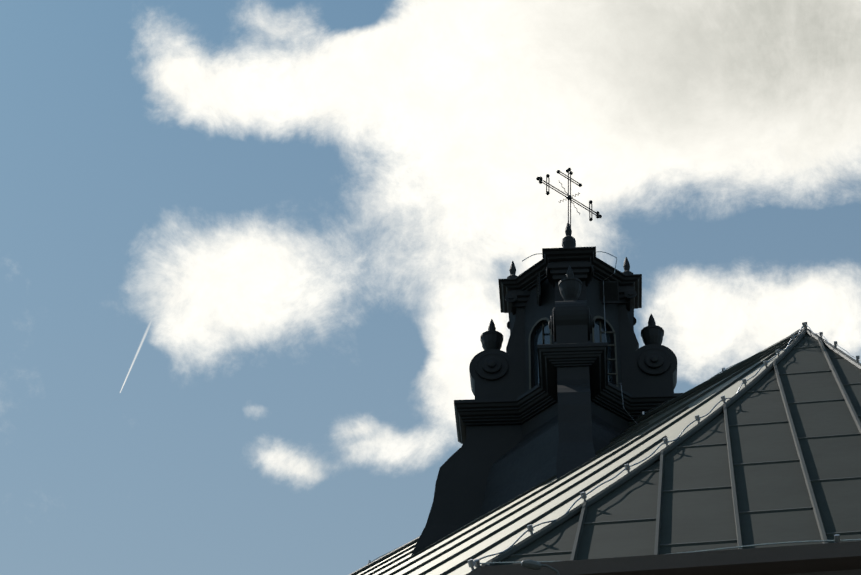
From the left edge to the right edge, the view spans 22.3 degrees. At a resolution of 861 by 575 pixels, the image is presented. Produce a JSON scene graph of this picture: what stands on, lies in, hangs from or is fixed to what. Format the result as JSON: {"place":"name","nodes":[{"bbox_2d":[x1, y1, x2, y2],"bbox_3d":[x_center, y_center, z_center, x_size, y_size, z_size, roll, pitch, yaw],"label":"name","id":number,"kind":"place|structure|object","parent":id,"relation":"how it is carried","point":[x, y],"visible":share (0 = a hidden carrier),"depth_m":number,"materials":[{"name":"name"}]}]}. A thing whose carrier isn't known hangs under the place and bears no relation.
{"place":"outdoors","nodes":[
{"label":"outdoors","id":0,"kind":"place"},
{"bbox_2d":[0,0,860,574],"label":"sky","id":1,"kind":"structure","parent":0,"point":[254,254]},
{"bbox_2d":[521,560,559,574],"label":"street lamp","id":2,"kind":"object","parent":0,"point":[531,564],"visible":1,"depth_m":14.65,"materials":[{"name":"grey metal"}]},
{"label":"church walls","id":3,"kind":"object","parent":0,"visible":0},
{"bbox_2d":[466,541,860,574],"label":"eave cornice fascia","id":4,"kind":"structure","parent":3,"relation":"on","point":[841,558],"depth_m":15.32,"materials":[{"name":"grey metal"}]},
{"bbox_2d":[357,334,860,574],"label":"roof seams","id":5,"kind":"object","parent":4,"relation":"on","point":[697,516],"depth_m":18.72,"materials":[{"name":"metal"}]},
{"bbox_2d":[411,168,682,555],"bbox_3d":[1.922,1.829,29.063,5.006,9.280,5.006,29,-47,-30],"label":"ridge turret","id":6,"kind":"object","parent":5,"relation":"on","point":[573,376],"visible":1,"depth_m":28.78,"materials":[{"name":"paint"}]},
{"bbox_2d":[349,328,860,574],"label":"hip ridge caps","id":7,"kind":"object","parent":5,"relation":"on","point":[555,524],"visible":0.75,"depth_m":22.17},
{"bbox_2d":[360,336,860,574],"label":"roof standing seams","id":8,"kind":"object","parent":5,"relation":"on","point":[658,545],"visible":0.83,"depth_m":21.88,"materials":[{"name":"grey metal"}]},
{"bbox_2d":[368,322,859,570],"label":"cable clamps","id":9,"kind":"object","parent":5,"relation":"on","point":[471,564],"visible":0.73,"depth_m":19.83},
{"bbox_2d":[370,324,860,563],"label":"lightning conductor cable","id":10,"kind":"object","parent":9,"relation":"attached to","point":[651,455],"visible":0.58,"depth_m":17.38,"materials":[{"name":"grey metal"}]}
]}

